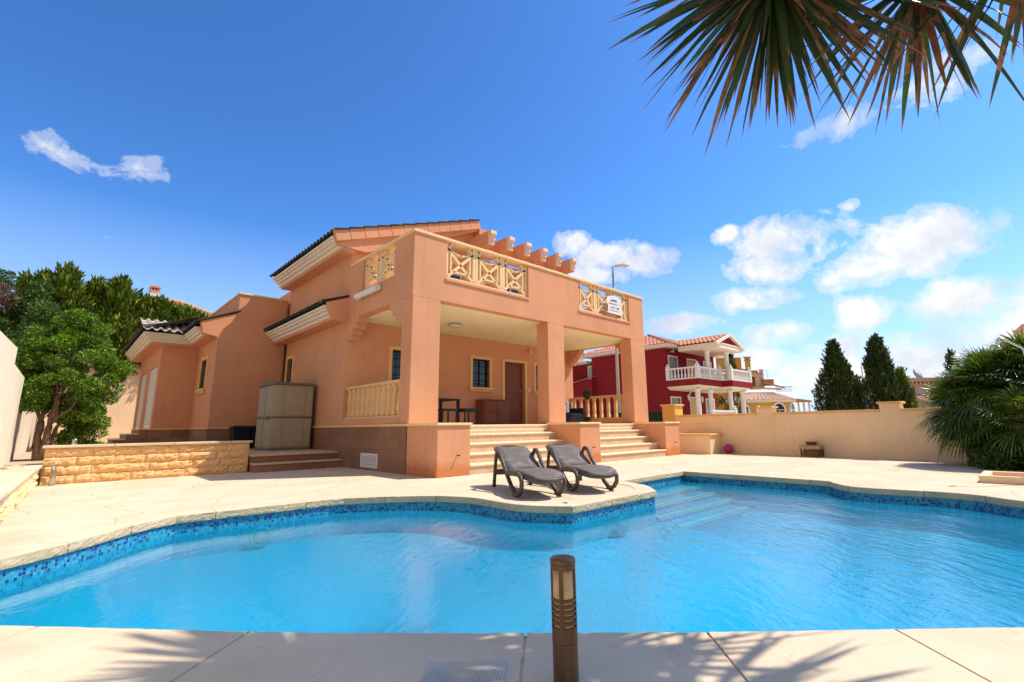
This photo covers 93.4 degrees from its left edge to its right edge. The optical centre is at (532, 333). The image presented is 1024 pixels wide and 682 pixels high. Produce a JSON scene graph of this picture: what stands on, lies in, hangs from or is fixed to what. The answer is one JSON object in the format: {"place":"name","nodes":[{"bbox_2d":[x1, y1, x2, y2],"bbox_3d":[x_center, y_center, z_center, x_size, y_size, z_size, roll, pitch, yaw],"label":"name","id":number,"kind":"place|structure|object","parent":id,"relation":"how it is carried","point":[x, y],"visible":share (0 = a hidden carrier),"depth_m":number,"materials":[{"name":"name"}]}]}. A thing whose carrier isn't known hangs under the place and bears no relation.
{"place":"outdoors","nodes":[
{"label":"outdoors","id":0,"kind":"place"},
{"bbox_2d":[4,448,317,483],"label":"raised yard","id":1,"kind":"structure","parent":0,"point":[24,459],"depth_m":10.27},
{"bbox_2d":[0,365,40,467],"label":"garden wall","id":2,"kind":"structure","parent":1,"relation":"on","point":[17,434],"depth_m":9.90,"materials":[{"name":"beige paint"}]},
{"bbox_2d":[0,268,57,344],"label":"shrub","id":3,"kind":"object","parent":1,"relation":"on","point":[7,329],"visible":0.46,"depth_m":20.33,"materials":[{"name":"green plant"}]},
{"bbox_2d":[0,281,28,312],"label":"dry branches","id":4,"kind":"object","parent":3,"relation":"attached to","point":[5,299],"visible":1,"depth_m":19.72,"materials":[{"name":"brown plant"}]},
{"bbox_2d":[15,298,82,448],"bbox_3d":[-19.327,1.518,18.994,2.220,5.927,2.029,10,-15,-43],"label":"tree","id":5,"kind":"object","parent":1,"relation":"on","point":[45,314],"visible":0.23,"depth_m":19.06,"materials":[{"name":"green plant"}]},
{"bbox_2d":[11,308,135,460],"bbox_3d":[-10.654,1.102,11.084,2.346,3.528,1.541,10,-15,-43],"label":"broadleaf tree","id":6,"kind":"object","parent":1,"relation":"on","point":[85,395],"visible":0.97,"depth_m":10.98,"materials":[{"name":"green plant"}]},
{"bbox_2d":[72,439,77,444],"bbox_3d":[-9.890,2.705,10.343,0.093,0.862,0.093,10,-15,-43],"label":"bollard lamp","id":7,"kind":"object","parent":1,"relation":"on","point":[74,441],"visible":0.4,"depth_m":10.38,"materials":[{"name":"metal"}]},
{"bbox_2d":[52,404,112,444],"bbox_3d":[-10.717,2.293,11.454,1.126,1.401,1.015,10,-15,-43],"label":"shrub","id":8,"kind":"object","parent":1,"relation":"on","point":[79,430],"visible":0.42,"depth_m":11.34,"materials":[{"name":"green plant"}]},
{"bbox_2d":[229,426,255,448],"bbox_3d":[-9.422,3.444,16.005,1.116,0.745,0.616,10,-15,-43],"label":"waste bin","id":9,"kind":"object","parent":1,"relation":"on","point":[238,433],"visible":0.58,"depth_m":15.70,"materials":[{"name":"plastic"}]},
{"bbox_2d":[149,285,213,316],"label":"hillside house","id":10,"kind":"structure","parent":0,"point":[154,290],"depth_m":44.94,"materials":[{"name":"paint"}]},
{"bbox_2d":[0,453,1023,681],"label":"deck","id":11,"kind":"structure","parent":0,"point":[39,513],"depth_m":8.40,"materials":[{"name":"beige concrete"}]},
{"bbox_2d":[0,331,17,437],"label":"garden wall","id":12,"kind":"structure","parent":11,"relation":"on","point":[8,350],"depth_m":7.17,"materials":[{"name":"beige paint"}]},
{"bbox_2d":[0,465,42,522],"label":"garden kerb","id":13,"kind":"structure","parent":11,"relation":"on","point":[20,484],"depth_m":6.65,"materials":[{"name":"stone"}]},
{"bbox_2d":[0,492,11,507],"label":"planting bed","id":14,"kind":"object","parent":13,"relation":"on","point":[3,501],"depth_m":4.94,"materials":[{"name":"beige stone"}]},
{"bbox_2d":[0,465,23,469],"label":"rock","id":15,"kind":"object","parent":14,"relation":"on","point":[12,467],"visible":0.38,"depth_m":8.33,"materials":[{"name":"beige stone"}]},
{"bbox_2d":[48,463,57,485],"bbox_3d":[-9.234,2.716,9.284,0.093,0.421,0.093,10,-15,-43],"label":"bollard lamp","id":16,"kind":"object","parent":11,"relation":"on","point":[52,477],"visible":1,"depth_m":9.26,"materials":[{"name":"metal"}]},
{"bbox_2d":[39,440,252,484],"bbox_3d":[-8.319,2.803,10.663,3.652,0.750,0.380,9,-15,-42],"label":"stone planter","id":17,"kind":"object","parent":11,"relation":"on","point":[84,463],"visible":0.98,"depth_m":10.38,"materials":[{"name":"stone"}]},
{"bbox_2d":[247,449,342,472],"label":"garden steps","id":18,"kind":"structure","parent":11,"relation":"on","point":[281,460],"depth_m":12.30,"materials":[{"name":"beige stone"}]},
{"bbox_2d":[253,381,315,450],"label":"storage shed","id":19,"kind":"structure","parent":18,"relation":"on","point":[284,418],"depth_m":14.18,"materials":[{"name":"plastic"}]},
{"bbox_2d":[104,219,679,477],"bbox_3d":[-6.830,0.539,19.060,14.285,8.343,19.484,10,-15,-43],"label":"villa","id":20,"kind":"object","parent":11,"relation":"on","point":[389,363],"visible":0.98,"depth_m":14.89,"materials":[{"name":"paint"}]},
{"bbox_2d":[135,374,146,428],"bbox_3d":[-16.608,2.909,20.494,0.050,2.280,1.760,10,-15,-43],"label":"louvred door","id":21,"kind":"structure","parent":20,"relation":"in","point":[144,377],"depth_m":20.62,"materials":[{"name":"white paint"}]},
{"bbox_2d":[143,367,157,428],"bbox_3d":[-14.577,2.485,18.432,0.050,2.280,2.210,10,-15,-43],"label":"louvred door","id":22,"kind":"structure","parent":20,"relation":"in","point":[149,403],"depth_m":18.50,"materials":[{"name":"white paint"}]},
{"bbox_2d":[195,355,208,394],"bbox_3d":[-11.757,1.494,17.263,0.250,1.330,1.260,10,-15,-43],"label":"window","id":23,"kind":"structure","parent":20,"relation":"in","point":[200,390],"depth_m":17.32,"materials":[{"name":"beige metal"}]},
{"bbox_2d":[284,355,294,382],"bbox_3d":[-8.509,1.468,16.948,0.270,1.360,0.900,10,-15,-43],"label":"window","id":24,"kind":"structure","parent":20,"relation":"in","point":[291,370],"depth_m":17.07,"materials":[{"name":"beige metal"}]},
{"bbox_2d":[354,284,380,299],"bbox_3d":[-4.410,-1.100,12.889,0.203,0.170,1.260,10,-15,-43],"label":"wall lamp","id":25,"kind":"object","parent":20,"relation":"attached to","point":[368,291],"visible":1,"depth_m":12.72,"materials":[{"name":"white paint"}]},
{"bbox_2d":[360,453,377,468],"bbox_3d":[-4.014,3.118,11.816,0.023,0.340,0.900,10,-15,-43],"label":"wall vent","id":26,"kind":"object","parent":20,"relation":"attached to","point":[373,458],"depth_m":11.78,"materials":[{"name":"white paint"}]},
{"bbox_2d":[388,346,400,387],"bbox_3d":[-3.986,1.059,14.869,1.160,1.260,0.270,10,-15,-43],"label":"window","id":27,"kind":"structure","parent":20,"relation":"in","point":[394,362],"depth_m":14.73,"materials":[{"name":"beige metal"}]},
{"bbox_2d":[438,408,457,422],"bbox_3d":[-2.361,2.267,13.057,0.500,0.440,0.450,10,-15,-43],"label":"stool","id":28,"kind":"object","parent":20,"relation":"on","point":[445,409],"visible":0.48,"depth_m":13.00,"materials":[{"name":"black metal"}]},
{"bbox_2d":[438,398,459,422],"bbox_3d":[-2.891,2.290,13.985,1.210,0.760,1.000,10,-15,-43],"label":"porch table","id":29,"kind":"object","parent":20,"relation":"on","point":[440,400],"visible":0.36,"depth_m":14.07,"materials":[{"name":"black metal"}]},
{"bbox_2d":[448,323,461,328],"bbox_3d":[-2.338,-0.221,14.549,0.477,0.120,0.416,10,-15,-43],"label":"ceiling lamp","id":30,"kind":"object","parent":20,"relation":"attached to","point":[455,325],"visible":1,"depth_m":14.42,"materials":[{"name":"white glass"}]},
{"bbox_2d":[448,271,461,279],"bbox_3d":[-2.984,-1.371,16.490,1.300,1.820,0.060,10,-15,-43],"label":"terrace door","id":31,"kind":"structure","parent":20,"relation":"in","point":[452,276],"depth_m":16.92,"materials":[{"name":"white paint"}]},
{"bbox_2d":[455,408,477,424],"bbox_3d":[-1.865,2.368,13.666,0.470,0.460,0.450,10,-15,-43],"label":"stool","id":32,"kind":"object","parent":20,"relation":"on","point":[465,410],"visible":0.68,"depth_m":13.54,"materials":[{"name":"black metal"}]},
{"bbox_2d":[468,355,494,392],"bbox_3d":[-1.830,1.427,16.915,1.090,1.260,0.270,10,-15,-43],"label":"window","id":33,"kind":"structure","parent":20,"relation":"in","point":[478,368],"depth_m":16.96,"materials":[{"name":"beige metal"}]},
{"bbox_2d":[476,399,510,423],"bbox_3d":[-1.357,2.719,16.704,1.220,0.830,0.470,10,-15,-43],"label":"chest of drawers","id":34,"kind":"object","parent":20,"relation":"on","point":[493,411],"visible":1,"depth_m":16.45,"materials":[{"name":"brown wood"}]},
{"bbox_2d":[506,285,518,293],"bbox_3d":[-0.861,-1.009,18.505,1.400,1.820,0.060,10,-15,-43],"label":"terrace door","id":35,"kind":"structure","parent":20,"relation":"in","point":[509,290],"depth_m":18.71,"materials":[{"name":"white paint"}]},
{"bbox_2d":[505,362,522,424],"bbox_3d":[-0.728,2.238,17.928,1.000,2.298,0.156,10,-15,-43],"label":"front door","id":36,"kind":"structure","parent":20,"relation":"in","point":[513,371],"depth_m":17.99,"materials":[{"name":"brown wood"}]},
{"bbox_2d":[533,362,537,394],"bbox_3d":[0.369,1.801,19.003,1.100,1.260,0.270,10,-15,-43],"label":"window","id":37,"kind":"structure","parent":20,"relation":"in","point":[535,392],"depth_m":18.70,"materials":[{"name":"beige metal"}]},
{"bbox_2d":[565,402,584,421],"bbox_3d":[1.350,3.031,18.502,1.070,0.810,0.840,10,-15,-43],"label":"armchair","id":38,"kind":"object","parent":20,"relation":"on","point":[574,414],"visible":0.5,"depth_m":18.49,"materials":[{"name":"black wicker"}]},
{"bbox_2d":[582,390,591,421],"bbox_3d":[2.012,2.703,17.891,0.386,1.307,0.373,10,-15,-43],"label":"potted plant","id":39,"kind":"object","parent":20,"relation":"on","point":[586,397],"visible":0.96,"depth_m":17.88,"materials":[{"name":"green plant"}]},
{"bbox_2d":[606,296,621,320],"bbox_3d":[2.859,-0.898,16.849,0.880,0.840,0.044,10,-15,-43],"label":"agents board","id":40,"kind":"object","parent":20,"relation":"attached to","point":[614,305],"visible":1,"depth_m":16.85,"materials":[{"name":"white paint"}]},
{"bbox_2d":[0,476,1023,635],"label":"pool shell","id":41,"kind":"object","parent":11,"relation":"in","point":[489,576],"visible":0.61,"depth_m":5.74,"materials":[{"name":"tile"}]},
{"bbox_2d":[248,526,271,547],"bbox_3d":[-3.517,2.634,6.232,0.270,0.270,0.045,10,-15,-43],"label":"pool light","id":42,"kind":"object","parent":41,"relation":"attached to","point":[260,538],"visible":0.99,"depth_m":6.22,"materials":[{"name":"plastic"}]},
{"bbox_2d":[616,515,628,536],"bbox_3d":[1.243,2.650,6.631,0.270,0.270,0.045,10,-15,-43],"label":"pool light","id":43,"kind":"object","parent":41,"relation":"attached to","point":[622,529],"visible":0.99,"depth_m":6.60,"materials":[{"name":"plastic"}]},
{"bbox_2d":[0,469,1023,681],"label":"coping","id":44,"kind":"object","parent":11,"relation":"on","point":[85,654],"visible":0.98,"depth_m":2.19,"materials":[{"name":"beige stone"}]},
{"bbox_2d":[420,661,506,681],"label":"skimmer lid","id":45,"kind":"object","parent":44,"relation":"on","point":[466,671],"visible":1,"depth_m":1.98,"materials":[{"name":"plastic"}]},
{"bbox_2d":[550,554,578,681],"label":"bollard lamp","id":46,"kind":"object","parent":44,"relation":"on","point":[564,620],"visible":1,"depth_m":1.88,"materials":[{"name":"brown metal"}]},
{"bbox_2d":[492,445,566,497],"bbox_3d":[-0.102,2.156,7.646,0.731,0.685,2.138,3,-12,-18],"label":"sun lounger","id":47,"kind":"object","parent":11,"relation":"on","point":[520,463],"visible":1,"depth_m":7.74,"materials":[{"name":"plastic"}]},
{"bbox_2d":[546,443,618,491],"bbox_3d":[0.782,2.252,8.205,0.731,0.685,2.138,2,-11,-15],"label":"sun lounger","id":48,"kind":"object","parent":11,"relation":"on","point":[571,458],"visible":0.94,"depth_m":8.30,"materials":[{"name":"plastic"}]},
{"bbox_2d":[612,264,629,412],"bbox_3d":[4.244,0.885,22.226,0.885,8.582,0.299,0,-11,-5],"label":"street lamp","id":49,"kind":"object","parent":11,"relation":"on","point":[616,361],"visible":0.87,"depth_m":22.07,"materials":[{"name":"grey metal"}]},
{"bbox_2d":[603,412,662,421],"bbox_3d":[4.131,4.067,20.148,0.077,1.550,3.140,10,-15,-43],"label":"screen fence","id":50,"kind":"object","parent":11,"relation":"on","point":[655,416],"visible":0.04,"depth_m":19.43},
{"bbox_2d":[679,433,722,453],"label":"barbecue plinth","id":51,"kind":"structure","parent":11,"relation":"on","point":[701,443],"depth_m":16.70,"materials":[{"name":"beige paint"}]},
{"bbox_2d":[716,394,723,413],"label":"shrub","id":52,"kind":"object","parent":11,"relation":"on","point":[719,400],"visible":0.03,"depth_m":40.35,"materials":[{"name":"green plant"}]},
{"bbox_2d":[723,444,733,453],"bbox_3d":[6.727,3.956,16.528,0.330,0.330,0.330,10,-15,-43],"label":"ball","id":53,"kind":"object","parent":11,"relation":"on","point":[728,448],"visible":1,"depth_m":16.41,"materials":[{"name":"pink plastic"}]},
{"bbox_2d":[799,442,823,457],"bbox_3d":[8.374,3.477,14.447,0.450,0.440,0.560,10,-15,-43],"label":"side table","id":54,"kind":"object","parent":11,"relation":"on","point":[814,445],"visible":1,"depth_m":14.36,"materials":[{"name":"wood"}]},
{"bbox_2d":[608,0,1023,155],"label":"yucca tree","id":55,"kind":"object","parent":11,"relation":"on","point":[784,28],"visible":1,"depth_m":3.44,"materials":[{"name":"green plant"}]},
{"bbox_2d":[675,401,1000,462],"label":"boundary wall","id":56,"kind":"structure","parent":11,"relation":"on","point":[885,430],"depth_m":14.36,"materials":[{"name":"paint"}]},
{"bbox_2d":[914,369,1015,464],"bbox_3d":[10.172,1.950,11.240,2.260,2.408,2.289,10,-15,-43],"label":"fan palm","id":57,"kind":"object","parent":11,"relation":"on","point":[941,420],"visible":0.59,"depth_m":11.11,"materials":[{"name":"green plant"}]},
{"bbox_2d":[925,343,1023,467],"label":"fan palm","id":58,"kind":"object","parent":11,"relation":"on","point":[972,367],"visible":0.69,"depth_m":10.64,"materials":[{"name":"green plant"}]},
{"bbox_2d":[963,420,1023,470],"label":"shrub","id":59,"kind":"object","parent":11,"relation":"on","point":[992,460],"visible":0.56,"depth_m":9.95,"materials":[{"name":"green plant"}]},
{"bbox_2d":[966,383,1023,464],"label":"fan palm","id":60,"kind":"object","parent":11,"relation":"on","point":[1010,397],"visible":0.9,"depth_m":9.84,"materials":[{"name":"green plant"}]},
{"bbox_2d":[979,471,1023,484],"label":"shower tray","id":61,"kind":"object","parent":11,"relation":"on","point":[1004,477],"visible":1,"depth_m":7.85,"materials":[{"name":"stone"}]},
{"bbox_2d":[995,338,1023,353],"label":"garden shower","id":62,"kind":"object","parent":61,"relation":"on","point":[998,347],"visible":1,"depth_m":8.24,"materials":[{"name":"metal"}]},
{"bbox_2d":[999,362,1023,426],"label":"fan palm","id":63,"kind":"object","parent":11,"relation":"on","point":[1020,380],"visible":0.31,"depth_m":10.12,"materials":[{"name":"green plant"}]},
{"bbox_2d":[0,0,1023,411],"label":"sky","id":64,"kind":"structure","parent":0,"point":[192,150],"materials":[{"name":"blue"}]},
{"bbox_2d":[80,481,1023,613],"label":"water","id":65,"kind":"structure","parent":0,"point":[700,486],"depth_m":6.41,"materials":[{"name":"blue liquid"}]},
{"bbox_2d":[660,404,683,421],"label":"garden pillar","id":66,"kind":"structure","parent":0,"point":[670,412],"depth_m":18.80,"materials":[{"name":"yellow paint"}]},
{"bbox_2d":[721,354,748,413],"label":"cypress","id":67,"kind":"object","parent":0,"point":[730,356],"visible":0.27,"depth_m":40.61,"materials":[{"name":"green plant"}]},
{"label":"ground","id":68,"kind":"structure","parent":0,"visible":0},
{"bbox_2d":[41,355,140,444],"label":"retaining wall","id":69,"kind":"structure","parent":68,"relation":"on","point":[121,413],"depth_m":23.50,"materials":[{"name":"beige paint"}]},
{"bbox_2d":[572,333,759,417],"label":"red house","id":70,"kind":"structure","parent":68,"relation":"on","point":[685,374],"depth_m":34.53,"materials":[{"name":"paint"}]},
{"bbox_2d":[588,366,591,378],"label":"window","id":71,"kind":"structure","parent":70,"relation":"in","point":[589,367],"depth_m":39.59,"materials":[{"name":"grey glass"}]},
{"bbox_2d":[668,355,677,378],"bbox_3d":[10.042,2.642,34.442,1.330,2.100,0.140,10,-15,-43],"label":"window","id":72,"kind":"structure","parent":70,"relation":"in","point":[672,363],"depth_m":34.58,"materials":[{"name":"grey glass"}]},
{"bbox_2d":[670,396,681,403],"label":"window","id":73,"kind":"structure","parent":70,"relation":"in","point":[674,400],"depth_m":34.07,"materials":[{"name":"white paint"}]},
{"bbox_2d":[686,358,695,376],"bbox_3d":[11.979,2.972,36.280,1.450,2.100,0.140,10,-15,-43],"label":"window","id":74,"kind":"structure","parent":70,"relation":"in","point":[689,363],"depth_m":36.34,"materials":[{"name":"white paint"}]},
{"bbox_2d":[690,397,696,414],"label":"window","id":75,"kind":"structure","parent":70,"relation":"in","point":[693,411],"depth_m":35.77,"materials":[{"name":"white paint"}]},
{"bbox_2d":[705,398,714,413],"bbox_3d":[13.814,6.086,37.446,1.450,2.000,0.140,10,-15,-43],"label":"window","id":76,"kind":"structure","parent":70,"relation":"in","point":[706,400],"depth_m":37.34,"materials":[{"name":"white paint"}]},
{"bbox_2d":[716,357,811,412],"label":"mustard house","id":77,"kind":"structure","parent":68,"relation":"on","point":[783,403],"depth_m":58.93,"materials":[{"name":"paint"}]},
{"bbox_2d":[737,404,750,412],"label":"window","id":78,"kind":"structure","parent":77,"relation":"in","point":[749,411],"depth_m":55.47,"materials":[{"name":"white paint"}]},
{"bbox_2d":[772,402,786,411],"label":"window","id":79,"kind":"structure","parent":77,"relation":"in","point":[781,407],"depth_m":54.41,"materials":[{"name":"white paint"}]},
{"bbox_2d":[789,402,795,411],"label":"window","id":80,"kind":"structure","parent":77,"relation":"in","point":[791,406],"depth_m":55.36,"materials":[{"name":"white paint"}]},
{"bbox_2d":[811,338,866,410],"bbox_3d":[11.327,2.317,17.552,2.162,4.421,2.428,10,-15,-43],"label":"cypress","id":81,"kind":"object","parent":68,"relation":"on","point":[835,372],"visible":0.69,"depth_m":17.41,"materials":[{"name":"green plant"}]},
{"bbox_2d":[845,332,914,409],"bbox_3d":[11.984,2.125,16.628,2.056,4.431,2.235,-4,-12,19],"label":"cypress","id":82,"kind":"object","parent":68,"relation":"on","point":[881,377],"visible":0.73,"depth_m":16.54,"materials":[{"name":"green plant"}]},
{"bbox_2d":[844,368,952,409],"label":"house","id":83,"kind":"structure","parent":68,"relation":"on","point":[919,381],"depth_m":40.53,"materials":[{"name":"ceramic"}]},
{"bbox_2d":[888,366,923,407],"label":"cypress","id":84,"kind":"object","parent":68,"relation":"on","point":[906,379],"visible":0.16,"depth_m":16.32,"materials":[{"name":"green plant"}]},
{"bbox_2d":[942,347,959,404],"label":"cypress","id":85,"kind":"object","parent":68,"relation":"on","point":[948,358],"visible":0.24,"depth_m":40.21,"materials":[{"name":"green plant"}]},
{"bbox_2d":[971,326,1023,430],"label":"fan palm","id":86,"kind":"object","parent":68,"relation":"on","point":[1019,341],"visible":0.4,"depth_m":10.45,"materials":[{"name":"green plant"}]},
{"bbox_2d":[1014,324,1023,339],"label":"house","id":87,"kind":"structure","parent":68,"relation":"on","point":[1018,329],"depth_m":40.66,"materials":[{"name":"paint"}]},
{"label":"hill terrace","id":88,"kind":"structure","parent":0,"visible":0},
{"bbox_2d":[0,266,52,336],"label":"hedge conifer","id":89,"kind":"object","parent":88,"relation":"on","point":[26,277],"visible":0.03,"depth_m":22.34,"materials":[{"name":"green plant"}]},
{"bbox_2d":[24,261,97,362],"bbox_3d":[-22.509,-0.630,22.861,3.203,6.079,2.858,-2,-11,6],"label":"hedge conifer","id":90,"kind":"object","parent":88,"relation":"on","point":[69,293],"visible":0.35,"depth_m":22.91,"materials":[{"name":"green plant"}]},
{"bbox_2d":[82,273,110,364],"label":"hedge conifer","id":91,"kind":"object","parent":88,"relation":"on","point":[94,285],"visible":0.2,"depth_m":23.95,"materials":[{"name":"green plant"}]},
{"bbox_2d":[89,272,143,371],"bbox_3d":[-20.916,-0.292,24.128,3.068,5.855,2.877,10,-15,-43],"label":"hedge conifer","id":92,"kind":"object","parent":88,"relation":"on","point":[120,296],"visible":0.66,"depth_m":23.94,"materials":[{"name":"green plant"}]},
{"bbox_2d":[116,291,156,375],"bbox_3d":[-20.659,0.238,25.112,2.776,5.180,3.038,2,-11,-16],"label":"hedge conifer","id":93,"kind":"object","parent":88,"relation":"on","point":[146,300],"visible":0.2,"depth_m":24.98,"materials":[{"name":"green plant"}]},
{"bbox_2d":[137,293,176,368],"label":"hedge conifer","id":94,"kind":"object","parent":88,"relation":"on","point":[161,310],"visible":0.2,"depth_m":25.40,"materials":[{"name":"green plant"}]},
{"bbox_2d":[170,301,205,334],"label":"hedge conifer","id":95,"kind":"object","parent":88,"relation":"on","point":[184,311],"visible":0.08,"depth_m":26.08,"materials":[{"name":"green plant"}]},
{"bbox_2d":[198,309,209,317],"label":"hedge conifer","id":96,"kind":"object","parent":88,"relation":"on","point":[203,315],"depth_m":26.68,"materials":[{"name":"green plant"}]}
]}

